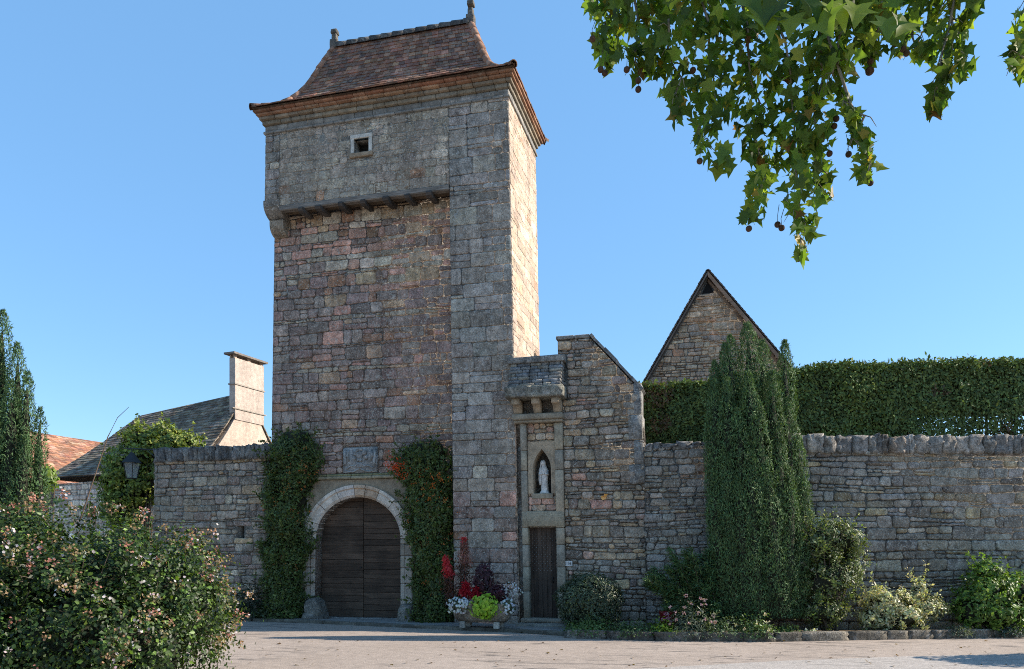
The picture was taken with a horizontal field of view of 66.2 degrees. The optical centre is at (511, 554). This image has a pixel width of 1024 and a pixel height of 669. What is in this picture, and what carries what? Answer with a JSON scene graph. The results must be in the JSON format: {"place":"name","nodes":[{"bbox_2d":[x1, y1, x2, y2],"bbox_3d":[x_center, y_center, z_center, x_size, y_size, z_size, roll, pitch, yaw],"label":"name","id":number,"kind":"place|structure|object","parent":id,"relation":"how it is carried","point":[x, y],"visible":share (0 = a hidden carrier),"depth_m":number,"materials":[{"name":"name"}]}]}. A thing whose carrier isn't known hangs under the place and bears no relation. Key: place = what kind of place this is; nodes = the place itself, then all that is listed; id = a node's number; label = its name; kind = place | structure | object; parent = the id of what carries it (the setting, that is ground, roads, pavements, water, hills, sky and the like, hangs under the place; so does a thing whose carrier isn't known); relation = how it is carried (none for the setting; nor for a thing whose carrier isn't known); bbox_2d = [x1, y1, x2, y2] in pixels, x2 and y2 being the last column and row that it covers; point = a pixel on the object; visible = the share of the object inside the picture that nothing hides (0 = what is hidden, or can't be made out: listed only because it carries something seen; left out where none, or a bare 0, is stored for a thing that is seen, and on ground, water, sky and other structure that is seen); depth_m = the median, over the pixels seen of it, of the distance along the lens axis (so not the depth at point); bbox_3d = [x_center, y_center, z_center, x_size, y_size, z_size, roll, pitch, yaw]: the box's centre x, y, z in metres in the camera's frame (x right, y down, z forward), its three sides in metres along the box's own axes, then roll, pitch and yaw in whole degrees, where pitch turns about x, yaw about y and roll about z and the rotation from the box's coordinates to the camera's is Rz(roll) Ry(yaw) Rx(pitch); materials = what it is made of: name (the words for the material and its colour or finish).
{"place":"outdoors","nodes":[
{"label":"outdoors","id":0,"kind":"place"},
{"bbox_2d":[29,432,100,524],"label":"red roofed house","id":1,"kind":"structure","parent":0,"point":[63,451],"depth_m":35.38,"materials":[{"name":"tile"}]},
{"bbox_2d":[54,351,271,547],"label":"slate house","id":2,"kind":"structure","parent":0,"point":[235,417],"depth_m":29.34,"materials":[{"name":"stone"}]},
{"bbox_2d":[284,617,570,630],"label":"pavement","id":3,"kind":"structure","parent":0,"point":[394,621],"depth_m":17.87,"materials":[{"name":"grey stone"}]},
{"bbox_2d":[254,593,282,619],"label":"plant","id":4,"kind":"object","parent":3,"relation":"on","point":[263,615],"visible":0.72,"depth_m":19.21,"materials":[{"name":"green plant"}]},
{"bbox_2d":[301,597,328,618],"bbox_3d":[-4.804,1.401,19.232,0.660,0.696,0.519,0,0,15],"label":"guard stone","id":5,"kind":"object","parent":3,"relation":"on","point":[315,608],"visible":0.66,"depth_m":19.05,"materials":[{"name":"grey stone"}]},
{"bbox_2d":[396,603,415,621],"bbox_3d":[-2.462,1.448,18.632,0.504,0.572,0.518,0,0,15],"label":"guard stone","id":6,"kind":"object","parent":3,"relation":"on","point":[402,613],"visible":0.44,"depth_m":18.43,"materials":[{"name":"grey stone"}]},
{"bbox_2d":[385,426,459,622],"bbox_3d":[-1.955,-0.616,18.348,2.082,4.787,1.362,0,0,15],"label":"firethorn","id":7,"kind":"object","parent":3,"relation":"on","point":[422,468],"visible":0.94,"depth_m":18.23,"materials":[{"name":"green plant"}]},
{"bbox_2d":[452,602,511,628],"bbox_3d":[-0.628,1.310,16.892,1.341,0.540,0.616,0,0,15],"label":"stone planter","id":8,"kind":"object","parent":3,"relation":"on","point":[498,620],"visible":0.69,"depth_m":16.68,"materials":[{"name":"grey stone"}]},
{"bbox_2d":[439,554,461,605],"bbox_3d":[-1.355,0.584,17.118,0.531,1.175,0.495,0,0,-11],"label":"amaranth","id":9,"kind":"object","parent":8,"relation":"in","point":[449,574],"visible":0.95,"depth_m":17.06,"materials":[{"name":"red plant"}]},
{"bbox_2d":[446,597,470,613],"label":"white bedding plant","id":10,"kind":"object","parent":8,"relation":"in","point":[461,603],"visible":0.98,"depth_m":16.71,"materials":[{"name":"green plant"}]},
{"bbox_2d":[452,536,478,600],"bbox_3d":[-1.065,0.383,17.085,0.538,1.560,0.510,0,0,-26],"label":"amaranth","id":11,"kind":"object","parent":8,"relation":"in","point":[464,561],"visible":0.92,"depth_m":17.07,"materials":[{"name":"red plant"}]},
{"bbox_2d":[458,579,472,597],"bbox_3d":[-0.999,0.851,16.895,0.368,0.619,0.368,0,0,-22],"label":"amaranth","id":12,"kind":"object","parent":8,"relation":"in","point":[464,590],"visible":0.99,"depth_m":16.86,"materials":[{"name":"red plant"}]},
{"bbox_2d":[468,586,481,600],"bbox_3d":[-0.793,0.904,16.854,0.350,0.512,0.365,0,0,15],"label":"amaranth","id":13,"kind":"object","parent":8,"relation":"in","point":[475,591],"visible":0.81,"depth_m":16.81,"materials":[{"name":"red plant"}]},
{"bbox_2d":[471,561,493,598],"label":"purple plant","id":14,"kind":"object","parent":8,"relation":"in","point":[487,580],"visible":0.74,"depth_m":16.89,"materials":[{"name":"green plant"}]},
{"bbox_2d":[468,591,501,619],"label":"sweet potato vine","id":15,"kind":"object","parent":8,"relation":"in","point":[486,606],"visible":1,"depth_m":16.46,"materials":[{"name":"green plant"}]},
{"bbox_2d":[489,581,509,602],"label":"purple plant","id":16,"kind":"object","parent":8,"relation":"in","point":[497,590],"visible":0.8,"depth_m":16.78,"materials":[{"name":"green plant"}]},
{"bbox_2d":[500,598,515,614],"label":"white bedding plant","id":17,"kind":"object","parent":8,"relation":"in","point":[506,605],"visible":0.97,"depth_m":16.51,"materials":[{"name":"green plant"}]},
{"bbox_2d":[501,580,522,599],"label":"airy plant","id":18,"kind":"object","parent":8,"relation":"in","point":[515,589],"visible":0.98,"depth_m":16.73,"materials":[{"name":"white plant"}]},
{"bbox_2d":[0,0,1023,441],"label":"sky","id":19,"kind":"structure","parent":0,"point":[137,240],"materials":[{"name":"blue"}]},
{"bbox_2d":[91,621,1023,668],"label":"road","id":20,"kind":"structure","parent":0,"point":[382,647],"depth_m":13.58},
{"bbox_2d":[0,308,52,541],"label":"cypress","id":21,"kind":"object","parent":20,"relation":"on","point":[17,449],"visible":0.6,"depth_m":15.74,"materials":[{"name":"green plant"}]},
{"bbox_2d":[42,465,59,520],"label":"shrub","id":22,"kind":"object","parent":20,"relation":"on","point":[53,477],"visible":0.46,"depth_m":16.95,"materials":[{"name":"green plant"}]},
{"bbox_2d":[0,407,263,668],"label":"flowering bush","id":23,"kind":"object","parent":20,"relation":"on","point":[127,600],"visible":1,"depth_m":8.85,"materials":[{"name":"green plant"}]},
{"bbox_2d":[152,443,274,616],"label":"boundary wall","id":24,"kind":"structure","parent":20,"relation":"on","point":[204,489],"depth_m":19.92,"materials":[{"name":"stone"}]},
{"bbox_2d":[122,448,154,478],"bbox_3d":[-9.799,-2.429,20.842,1.263,0.841,0.340,0,0,15],"label":"wall lantern","id":25,"kind":"object","parent":24,"relation":"attached to","point":[131,458],"depth_m":20.85,"materials":[{"name":"black paint"}]},
{"bbox_2d":[247,421,325,621],"bbox_3d":[-5.506,-0.806,19.335,1.968,4.947,1.370,0,0,15],"label":"firethorn","id":26,"kind":"object","parent":20,"relation":"on","point":[291,477],"visible":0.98,"depth_m":19.22,"materials":[{"name":"green plant"}]},
{"bbox_2d":[252,618,564,634],"bbox_3d":[-2.526,1.616,17.724,8.385,0.104,0.263,0,0,24],"label":"pavement edge","id":27,"kind":"object","parent":20,"relation":"on","point":[511,630],"visible":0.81,"depth_m":17.43,"materials":[{"name":"stone"}]},
{"bbox_2d":[230,640,990,666],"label":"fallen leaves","id":28,"kind":"object","parent":20,"relation":"on","point":[628,665],"visible":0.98,"depth_m":12.70,"materials":[{"name":"brown plant"}]},
{"bbox_2d":[202,615,1023,641],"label":"kerb","id":29,"kind":"structure","parent":20,"relation":"on","point":[852,635],"depth_m":15.02,"materials":[{"name":"stone"}]},
{"bbox_2d":[643,269,790,385],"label":"gabled house","id":30,"kind":"structure","parent":0,"point":[713,315],"depth_m":27.00,"materials":[{"name":"stone"}]},
{"bbox_2d":[639,654,1023,668],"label":"road verge","id":31,"kind":"structure","parent":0,"point":[1002,661],"depth_m":11.81,"materials":[{"name":"beige gravel"}]},
{"bbox_2d":[581,0,1023,269],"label":"plane tree","id":32,"kind":"object","parent":31,"relation":"on","point":[868,22],"visible":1,"depth_m":6.57,"materials":[{"name":"green plant"}]},
{"label":"ground","id":33,"kind":"structure","parent":0,"visible":0},
{"bbox_2d":[93,412,207,554],"bbox_3d":[-10.226,-1.212,22.294,3.126,5.731,1.872,0,0,2],"label":"young tree","id":34,"kind":"object","parent":33,"relation":"on","point":[116,483],"visible":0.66,"depth_m":21.94,"materials":[{"name":"green plant"}]},
{"bbox_2d":[249,0,548,623],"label":"gate tower","id":35,"kind":"structure","parent":33,"relation":"on","point":[400,205],"depth_m":18.91,"materials":[{"name":"stone"}]},
{"bbox_2d":[322,498,363,616],"bbox_3d":[-4.245,0.055,19.692,1.144,3.010,0.059,0,0,15],"label":"door leaf","id":36,"kind":"structure","parent":35,"relation":"in","point":[343,533],"depth_m":19.65,"materials":[{"name":"brown wood"}]},
{"bbox_2d":[349,132,372,158],"bbox_3d":[-3.551,-9.735,18.846,0.594,0.550,0.400,0,0,15],"label":"window frame","id":37,"kind":"structure","parent":35,"relation":"in","point":[365,150],"depth_m":18.69,"materials":[{"name":"stone"}]},
{"bbox_2d":[364,498,400,617],"bbox_3d":[-3.127,0.048,19.397,1.144,3.025,0.059,0,0,15],"label":"door leaf","id":38,"kind":"structure","parent":35,"relation":"in","point":[382,554],"depth_m":19.40,"materials":[{"name":"brown wood"}]},
{"bbox_2d":[504,333,646,626],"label":"gabled wall","id":39,"kind":"structure","parent":33,"relation":"on","point":[576,401],"depth_m":17.40,"materials":[{"name":"stone"}]},
{"bbox_2d":[538,460,548,492],"bbox_3d":[0.726,-1.755,17.797,0.264,0.770,0.230,0,0,15],"label":"statue","id":40,"kind":"object","parent":39,"relation":"in","point":[543,474],"visible":1,"depth_m":17.75,"materials":[{"name":"stone"}]},
{"bbox_2d":[530,528,556,617],"bbox_3d":[0.712,0.415,17.777,0.708,2.050,0.106,0,0,15],"label":"side door","id":41,"kind":"structure","parent":39,"relation":"in","point":[542,540],"depth_m":17.79,"materials":[{"name":"brown wood"}]},
{"bbox_2d":[565,561,571,565],"bbox_3d":[1.251,0.205,17.475,0.185,0.110,0.023,0,0,15],"label":"number plate","id":42,"kind":"object","parent":39,"relation":"attached to","point":[568,563],"visible":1,"depth_m":17.47,"materials":[{"name":"ceramic"}]},
{"bbox_2d":[248,619,936,631],"bbox_3d":[1.863,1.665,17.290,24.849,0.170,4.175,0,0,8],"label":"soil bed","id":43,"kind":"object","parent":33,"relation":"on","point":[777,631],"visible":0.06,"depth_m":16.50,"materials":[{"name":"brown soil"}]},
{"bbox_2d":[218,598,246,618],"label":"plant","id":44,"kind":"object","parent":43,"relation":"on","point":[232,610],"visible":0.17,"depth_m":19.46,"materials":[{"name":"green plant"}]},
{"bbox_2d":[230,575,265,619],"bbox_3d":[-6.546,1.083,19.606,1.186,1.124,0.889,0,0,15],"label":"dark shrub","id":45,"kind":"object","parent":43,"relation":"on","point":[257,602],"visible":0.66,"depth_m":19.42,"materials":[{"name":"green plant"}]},
{"bbox_2d":[558,612,615,636],"bbox_3d":[1.518,1.379,15.587,1.176,0.482,0.988,0,0,15],"label":"plant","id":46,"kind":"object","parent":43,"relation":"on","point":[583,626],"visible":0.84,"depth_m":15.43,"materials":[{"name":"green plant"}]},
{"bbox_2d":[553,569,625,629],"bbox_3d":[1.622,0.975,16.556,1.586,1.318,1.373,0,0,15],"label":"round shrub","id":47,"kind":"object","parent":43,"relation":"on","point":[583,597],"visible":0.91,"depth_m":16.22,"materials":[{"name":"green plant"}]},
{"bbox_2d":[605,618,654,637],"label":"plant","id":48,"kind":"object","parent":43,"relation":"on","point":[620,628],"visible":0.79,"depth_m":15.19,"materials":[{"name":"green plant"}]},
{"bbox_2d":[647,615,677,636],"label":"plant","id":49,"kind":"object","parent":43,"relation":"on","point":[661,628],"visible":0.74,"depth_m":15.04,"materials":[{"name":"green plant"}]},
{"bbox_2d":[661,613,671,629],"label":"flowering plant","id":50,"kind":"object","parent":43,"relation":"on","point":[666,618],"visible":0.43,"depth_m":15.43,"materials":[{"name":"red plant"}]},
{"bbox_2d":[659,610,676,630],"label":"flowering plant","id":51,"kind":"object","parent":43,"relation":"on","point":[663,612],"visible":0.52,"depth_m":15.75,"materials":[{"name":"green plant"}]},
{"bbox_2d":[642,546,726,631],"bbox_3d":[3.488,0.754,15.738,1.901,1.893,1.122,0,0,15],"label":"spreading juniper","id":52,"kind":"object","parent":43,"relation":"on","point":[693,585],"visible":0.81,"depth_m":15.56,"materials":[{"name":"green plant"}]},
{"bbox_2d":[663,593,718,639],"bbox_3d":[3.419,1.187,15.082,1.048,0.899,0.932,0,0,-4],"label":"flowering plant","id":53,"kind":"object","parent":43,"relation":"on","point":[686,625],"visible":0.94,"depth_m":14.96,"materials":[{"name":"green plant"}]},
{"bbox_2d":[688,610,743,638],"bbox_3d":[3.948,1.342,15.073,0.971,0.563,0.780,0,0,39],"label":"plant","id":54,"kind":"object","parent":43,"relation":"on","point":[724,628],"visible":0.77,"depth_m":14.95,"materials":[{"name":"green plant"}]},
{"bbox_2d":[729,610,779,639],"bbox_3d":[4.622,1.329,14.975,0.974,0.621,0.775,0,0,15],"label":"plant","id":55,"kind":"object","parent":43,"relation":"on","point":[759,628],"visible":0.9,"depth_m":14.84,"materials":[{"name":"green plant"}]},
{"bbox_2d":[701,320,817,628],"bbox_3d":[4.924,-1.530,15.626,2.366,6.444,1.305,0,0,-6],"label":"columnar yew","id":56,"kind":"object","parent":43,"relation":"on","point":[759,493],"visible":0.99,"depth_m":15.38,"materials":[{"name":"green plant"}]},
{"bbox_2d":[772,622,801,631],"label":"plant","id":57,"kind":"object","parent":43,"relation":"on","point":[780,629],"visible":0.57,"depth_m":15.21,"materials":[{"name":"green plant"}]},
{"bbox_2d":[795,506,876,630],"bbox_3d":[6.356,0.292,15.745,1.733,2.679,1.546,0,0,15],"label":"tall shrub","id":58,"kind":"object","parent":43,"relation":"on","point":[831,542],"visible":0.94,"depth_m":15.46,"materials":[{"name":"green plant"}]},
{"bbox_2d":[844,560,954,630],"bbox_3d":[7.747,0.872,15.698,2.184,1.530,1.220,0,0,2],"label":"variegated shrub","id":59,"kind":"object","parent":43,"relation":"on","point":[912,610],"visible":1,"depth_m":15.57,"materials":[{"name":"green plant"}]},
{"bbox_2d":[939,623,976,637],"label":"plant","id":60,"kind":"object","parent":43,"relation":"on","point":[963,630],"visible":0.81,"depth_m":15.34,"materials":[{"name":"green plant"}]},
{"bbox_2d":[946,551,1023,632],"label":"leafy shrub","id":61,"kind":"object","parent":43,"relation":"on","point":[984,601],"visible":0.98,"depth_m":15.63,"materials":[{"name":"green plant"}]},
{"bbox_2d":[991,625,1023,636],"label":"plant","id":62,"kind":"object","parent":43,"relation":"on","point":[1009,629],"visible":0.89,"depth_m":15.39,"materials":[{"name":"green plant"}]},
{"bbox_2d":[638,351,1023,443],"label":"clipped hedge","id":63,"kind":"object","parent":33,"relation":"on","point":[845,398],"visible":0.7,"depth_m":17.55,"materials":[{"name":"green plant"}]},
{"bbox_2d":[643,433,1023,629],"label":"garden wall","id":64,"kind":"structure","parent":33,"relation":"on","point":[941,505],"depth_m":16.58,"materials":[{"name":"stone"}]}
]}

